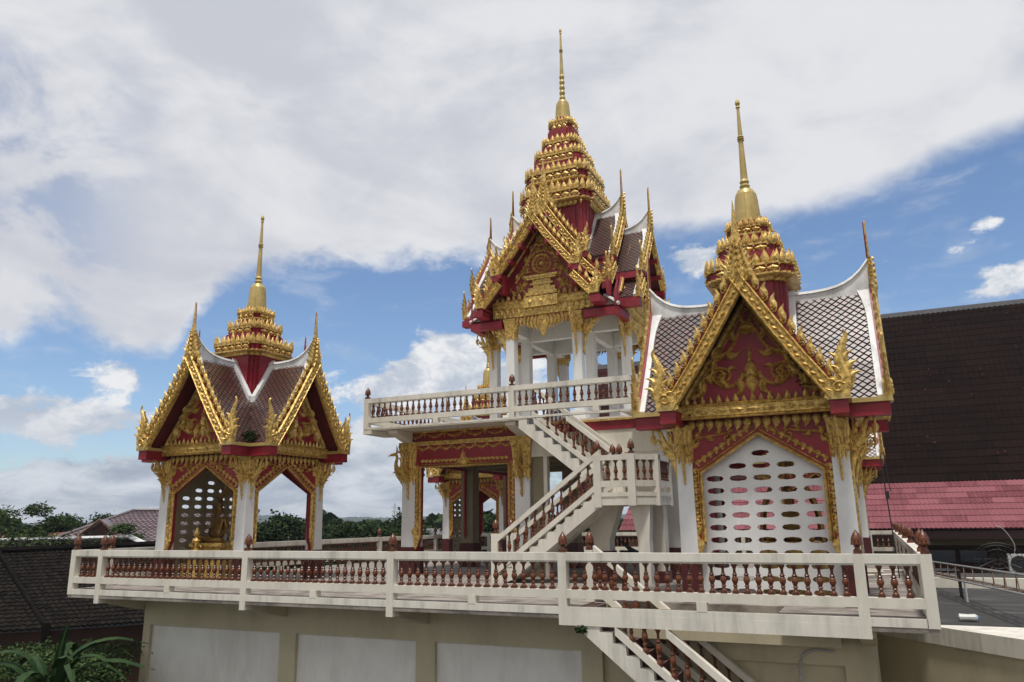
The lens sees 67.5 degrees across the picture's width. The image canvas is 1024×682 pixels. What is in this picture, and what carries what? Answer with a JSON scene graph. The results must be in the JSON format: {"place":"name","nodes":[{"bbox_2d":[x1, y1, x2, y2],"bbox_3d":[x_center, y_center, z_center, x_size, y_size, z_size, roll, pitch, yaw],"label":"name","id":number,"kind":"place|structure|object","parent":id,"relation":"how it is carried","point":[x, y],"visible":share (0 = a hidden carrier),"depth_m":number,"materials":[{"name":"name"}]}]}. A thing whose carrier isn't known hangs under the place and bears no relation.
{"place":"outdoors","nodes":[
{"label":"outdoors","id":0,"kind":"place"},
{"bbox_2d":[0,541,155,681],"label":"tiled house","id":1,"kind":"structure","parent":0,"point":[37,604],"depth_m":29.50,"materials":[{"name":"black tile"}]},
{"bbox_2d":[24,514,625,525],"bbox_3d":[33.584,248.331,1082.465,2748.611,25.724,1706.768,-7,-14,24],"label":"hills","id":2,"kind":"structure","parent":0,"point":[353,519],"depth_m":1483.55,"materials":[{"name":"green plant"}]},
{"bbox_2d":[391,503,398,519],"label":"pylon","id":3,"kind":"object","parent":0,"point":[396,511],"visible":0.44,"depth_m":386.17,"materials":[{"name":"grey metal"}]},
{"bbox_2d":[423,527,432,548],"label":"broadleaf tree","id":4,"kind":"object","parent":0,"point":[429,533],"depth_m":69.81,"materials":[{"name":"green plant"}]},
{"bbox_2d":[425,532,486,551],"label":"broadleaf tree","id":5,"kind":"object","parent":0,"point":[482,543],"visible":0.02,"depth_m":55.89,"materials":[{"name":"green plant"}]},
{"bbox_2d":[0,0,1023,523],"label":"sky","id":6,"kind":"structure","parent":0,"point":[145,145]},
{"bbox_2d":[580,299,1023,573],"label":"assembly hall","id":7,"kind":"structure","parent":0,"point":[953,441],"depth_m":41.75,"materials":[{"name":"brown tile"}]},
{"bbox_2d":[928,549,957,563],"bbox_3d":[21.076,10.520,37.435,1.220,0.680,0.120,-7,-14,24],"label":"window","id":8,"kind":"structure","parent":7,"relation":"in","point":[939,555],"depth_m":37.40,"materials":[{"name":"grey glass"}]},
{"bbox_2d":[958,549,989,563],"bbox_3d":[22.255,10.380,36.906,1.220,0.680,0.120,-7,-14,24],"label":"window","id":9,"kind":"structure","parent":7,"relation":"in","point":[965,555],"depth_m":36.91,"materials":[{"name":"grey glass"}]},
{"bbox_2d":[996,525,1023,573],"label":"air conditioner","id":10,"kind":"object","parent":7,"relation":"attached to","point":[1011,567],"visible":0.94,"depth_m":33.93,"materials":[{"name":"grey metal"}]},
{"bbox_2d":[958,614,979,621],"bbox_3d":[11.156,6.758,18.703,0.460,0.180,0.171,-7,-14,24],"label":"pipe","id":11,"kind":"object","parent":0,"point":[969,617],"visible":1,"depth_m":18.65,"materials":[{"name":"white metal"}]},
{"label":"ground","id":12,"kind":"structure","parent":0,"visible":0},
{"bbox_2d":[0,525,52,537],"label":"broadleaf tree","id":13,"kind":"object","parent":12,"relation":"on","point":[30,530],"visible":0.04,"depth_m":51.03,"materials":[{"name":"green plant"}]},
{"bbox_2d":[2,532,64,536],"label":"shed","id":14,"kind":"structure","parent":12,"relation":"on","point":[49,533],"depth_m":65.85,"materials":[{"name":"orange tile"}]},
{"bbox_2d":[35,515,87,532],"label":"broadleaf tree","id":15,"kind":"object","parent":12,"relation":"on","point":[63,528],"visible":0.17,"depth_m":66.50,"materials":[{"name":"green plant"}]},
{"bbox_2d":[0,501,147,546],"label":"feathery tree","id":16,"kind":"object","parent":12,"relation":"on","point":[127,528],"visible":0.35,"depth_m":39.90,"materials":[{"name":"green plant"}]},
{"bbox_2d":[0,636,152,681],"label":"shrub","id":17,"kind":"object","parent":12,"relation":"on","point":[47,657],"visible":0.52,"depth_m":20.01,"materials":[{"name":"green plant"}]},
{"bbox_2d":[0,622,154,681],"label":"banana plant","id":18,"kind":"object","parent":12,"relation":"on","point":[61,671],"visible":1,"depth_m":16.59,"materials":[{"name":"green plant"}]},
{"bbox_2d":[32,658,137,681],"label":"shrub","id":19,"kind":"object","parent":12,"relation":"on","point":[106,678],"visible":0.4,"depth_m":19.60,"materials":[{"name":"green plant"}]},
{"bbox_2d":[0,534,177,566],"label":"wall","id":20,"kind":"structure","parent":12,"relation":"on","point":[128,538],"depth_m":40.39,"materials":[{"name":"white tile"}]},
{"bbox_2d":[88,512,115,523],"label":"broadleaf tree","id":21,"kind":"object","parent":12,"relation":"on","point":[102,516],"visible":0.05,"depth_m":81.61,"materials":[{"name":"green plant"}]},
{"bbox_2d":[57,508,259,541],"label":"tiled house","id":22,"kind":"structure","parent":12,"relation":"on","point":[146,519],"depth_m":60.29,"materials":[{"name":"tile"}]},
{"bbox_2d":[253,517,299,570],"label":"broadleaf tree","id":23,"kind":"object","parent":12,"relation":"on","point":[270,531],"visible":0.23,"depth_m":58.91,"materials":[{"name":"green plant"}]},
{"bbox_2d":[265,509,323,568],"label":"broadleaf tree","id":24,"kind":"object","parent":12,"relation":"on","point":[290,522],"visible":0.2,"depth_m":64.64,"materials":[{"name":"green plant"}]},
{"bbox_2d":[286,523,304,536],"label":"broadleaf tree","id":25,"kind":"object","parent":12,"relation":"on","point":[294,531],"visible":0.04,"depth_m":102.83,"materials":[{"name":"green plant"}]},
{"bbox_2d":[286,531,330,567],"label":"broadleaf tree","id":26,"kind":"object","parent":12,"relation":"on","point":[325,535],"visible":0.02,"depth_m":64.78,"materials":[{"name":"green plant"}]},
{"bbox_2d":[0,508,628,535],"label":"distant wood","id":27,"kind":"object","parent":12,"relation":"on","point":[430,520],"visible":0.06,"depth_m":111.94,"materials":[{"name":"green plant"}]},
{"bbox_2d":[322,523,336,535],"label":"broadleaf tree","id":28,"kind":"object","parent":12,"relation":"on","point":[325,527],"visible":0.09,"depth_m":78.29,"materials":[{"name":"green plant"}]},
{"bbox_2d":[321,519,371,565],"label":"broadleaf tree","id":29,"kind":"object","parent":12,"relation":"on","point":[345,530],"visible":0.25,"depth_m":58.36,"materials":[{"name":"green plant"}]},
{"bbox_2d":[358,519,398,562],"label":"broadleaf tree","id":30,"kind":"object","parent":12,"relation":"on","point":[369,531],"visible":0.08,"depth_m":60.45,"materials":[{"name":"green plant"}]},
{"bbox_2d":[360,527,427,561],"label":"broadleaf tree","id":31,"kind":"object","parent":12,"relation":"on","point":[397,532],"visible":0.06,"depth_m":58.52,"materials":[{"name":"green plant"}]},
{"bbox_2d":[382,507,427,548],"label":"broadleaf tree","id":32,"kind":"object","parent":12,"relation":"on","point":[395,521],"visible":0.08,"depth_m":63.01,"materials":[{"name":"green plant"}]},
{"bbox_2d":[423,528,441,542],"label":"shed","id":33,"kind":"structure","parent":12,"relation":"on","point":[438,532],"depth_m":86.30,"materials":[{"name":"white"}]},
{"bbox_2d":[437,525,459,546],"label":"broadleaf tree","id":34,"kind":"object","parent":12,"relation":"on","point":[441,529],"depth_m":86.62,"materials":[{"name":"green plant"}]},
{"bbox_2d":[483,509,495,550],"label":"broadleaf tree","id":35,"kind":"object","parent":12,"relation":"on","point":[489,528],"visible":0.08,"depth_m":58.18,"materials":[{"name":"green plant"}]},
{"bbox_2d":[68,560,939,681],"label":"terrace building","id":36,"kind":"structure","parent":12,"relation":"on","point":[194,640],"depth_m":17.58,"materials":[{"name":"concrete"}]},
{"bbox_2d":[192,526,201,576],"bbox_3d":[-9.139,6.165,22.106,0.386,1.621,0.386,4,-14,-20],"label":"offering stand","id":37,"kind":"object","parent":36,"relation":"on","point":[196,540],"visible":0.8,"depth_m":22.12,"materials":[{"name":"gold metal"}]},
{"bbox_2d":[180,484,233,577],"bbox_3d":[-8.812,5.580,22.988,1.560,3.154,1.248,-7,-14,24],"label":"seated statue","id":38,"kind":"object","parent":36,"relation":"on","point":[215,539],"visible":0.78,"depth_m":22.53,"materials":[{"name":"gold metal"}]},
{"bbox_2d":[133,215,353,578],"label":"pavilion","id":39,"kind":"structure","parent":36,"relation":"on","point":[251,374],"depth_m":22.61,"materials":[{"name":"paint"}]},
{"bbox_2d":[242,430,259,441],"bbox_3d":[-7.385,2.709,21.672,0.636,0.423,0.625,-7,-14,24],"label":"creeper","id":40,"kind":"object","parent":39,"relation":"on","point":[249,435],"visible":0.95,"depth_m":21.57,"materials":[{"name":"green plant"}]},
{"bbox_2d":[69,526,459,594],"bbox_3d":[-6.994,8.461,30.853,0.194,1.740,23.121,-7,-14,24],"label":"balustrade","id":41,"kind":"object","parent":36,"relation":"on","point":[379,540],"visible":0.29,"depth_m":28.60,"materials":[{"name":"beige paint"}]},
{"bbox_2d":[426,359,506,551],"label":"pavilion","id":42,"kind":"structure","parent":36,"relation":"on","point":[449,487],"depth_m":36.72,"materials":[{"name":"paint"}]},
{"bbox_2d":[67,529,940,638],"bbox_3d":[-2.539,5.039,16.548,20.664,1.740,0.194,-7,-14,24],"label":"balustrade","id":43,"kind":"object","parent":36,"relation":"on","point":[702,617],"visible":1,"depth_m":14.76,"materials":[{"name":"beige paint"}]},
{"bbox_2d":[363,410,728,579],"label":"temple hall","id":44,"kind":"structure","parent":36,"relation":"on","point":[518,459],"depth_m":24.60,"materials":[{"name":"white paint"}]},
{"bbox_2d":[368,403,461,427],"bbox_3d":[-2.589,3.492,29.946,0.182,1.022,10.592,-7,-14,24],"label":"balustrade","id":45,"kind":"object","parent":44,"relation":"on","point":[370,407],"visible":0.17,"depth_m":26.59,"materials":[{"name":"beige paint"}]},
{"bbox_2d":[363,373,636,429],"bbox_3d":[0.026,1.670,23.221,10.812,1.418,0.194,-7,-14,24],"label":"balustrade","id":46,"kind":"object","parent":44,"relation":"on","point":[512,389],"visible":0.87,"depth_m":23.27,"materials":[{"name":"beige paint"}]},
{"bbox_2d":[461,28,669,420],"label":"tower pavilion","id":47,"kind":"structure","parent":44,"relation":"on","point":[559,280],"depth_m":26.93,"materials":[{"name":"gold paint"}]},
{"bbox_2d":[491,390,672,584],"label":"staircase","id":48,"kind":"structure","parent":36,"relation":"on","point":[602,475],"depth_m":20.67,"materials":[{"name":"beige paint"}]},
{"bbox_2d":[576,531,756,681],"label":"staircase","id":49,"kind":"structure","parent":36,"relation":"attached to","point":[637,659],"depth_m":14.28,"materials":[{"name":"beige paint"}]},
{"bbox_2d":[574,625,587,633],"bbox_3d":[1.322,5.467,14.523,0.306,0.179,0.293,-7,-14,24],"label":"creeper","id":50,"kind":"object","parent":49,"relation":"on","point":[581,629],"visible":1,"depth_m":14.45,"materials":[{"name":"green plant"}]},
{"bbox_2d":[481,521,895,553],"bbox_3d":[7.110,9.671,36.828,20.664,1.740,0.194,-7,-14,24],"label":"balustrade","id":51,"kind":"object","parent":36,"relation":"on","point":[743,540],"visible":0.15,"depth_m":37.20,"materials":[{"name":"beige paint"}]},
{"bbox_2d":[630,99,894,607],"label":"pavilion","id":52,"kind":"structure","parent":36,"relation":"on","point":[721,373],"depth_m":15.53,"materials":[{"name":"paint"}]},
{"bbox_2d":[754,461,830,595],"bbox_3d":[6.156,3.967,16.971,1.560,3.154,1.248,-7,-14,24],"label":"seated statue","id":53,"kind":"object","parent":36,"relation":"on","point":[789,526],"visible":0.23,"depth_m":16.78,"materials":[{"name":"gold metal"}]},
{"bbox_2d":[753,290,884,553],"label":"pavilion","id":54,"kind":"structure","parent":36,"relation":"on","point":[871,463],"depth_m":29.43,"materials":[{"name":"paint"}]},
{"bbox_2d":[867,569,903,575],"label":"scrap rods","id":55,"kind":"object","parent":36,"relation":"on","point":[874,571],"visible":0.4,"depth_m":20.68,"materials":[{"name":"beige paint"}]},
{"bbox_2d":[879,451,899,577],"bbox_3d":[10.420,4.994,21.039,0.178,3.902,0.080,-7,-14,24],"label":"cable pole","id":56,"kind":"object","parent":36,"relation":"attached to","point":[887,496],"visible":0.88,"depth_m":21.18,"materials":[{"name":"black"}]},
{"bbox_2d":[893,522,940,629],"bbox_3d":[11.566,6.257,22.525,0.194,1.740,23.095,-7,-14,24],"label":"balustrade","id":57,"kind":"object","parent":36,"relation":"on","point":[904,536],"visible":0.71,"depth_m":17.29,"materials":[{"name":"beige paint"}]},
{"bbox_3d":[5.539,5.595,22.659,0.180,2.600,0.180,-7,-14,24],"label":"hammock post","id":58,"kind":"object","parent":36,"relation":"on","visible":0},
{"bbox_2d":[616,536,638,552],"bbox_3d":[4.275,6.213,23.119,2.722,1.079,0.720,-7,-14,24],"label":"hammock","id":59,"kind":"object","parent":58,"relation":"hanging from","point":[630,549],"visible":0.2,"depth_m":23.53,"materials":[{"name":"fabric"}]},
{"bbox_2d":[551,520,593,546],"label":"broadleaf tree","id":60,"kind":"object","parent":12,"relation":"on","point":[587,529],"depth_m":63.35,"materials":[{"name":"green plant"}]},
{"bbox_2d":[592,531,629,552],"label":"broadleaf tree","id":61,"kind":"object","parent":12,"relation":"on","point":[624,551],"visible":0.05,"depth_m":56.66,"materials":[{"name":"green plant"}]},
{"bbox_2d":[877,573,1023,681],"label":"annex building","id":62,"kind":"structure","parent":12,"relation":"on","point":[988,646],"depth_m":16.20,"materials":[{"name":"beige paint"}]},
{"bbox_2d":[933,568,963,599],"bbox_3d":[13.647,7.635,24.102,0.856,0.876,0.660,-7,-14,24],"label":"steel frame","id":63,"kind":"object","parent":62,"relation":"on","point":[959,583],"visible":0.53,"depth_m":24.00,"materials":[{"name":"black metal"}]},
{"bbox_2d":[932,561,1023,601],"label":"metal railing","id":64,"kind":"object","parent":62,"relation":"on","point":[983,583],"visible":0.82,"depth_m":21.26,"materials":[{"name":"grey metal"}]},
{"bbox_2d":[973,542,1023,572],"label":"satellite dish","id":65,"kind":"object","parent":62,"relation":"attached to","point":[997,558],"visible":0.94,"depth_m":34.01,"materials":[{"name":"black metal"}]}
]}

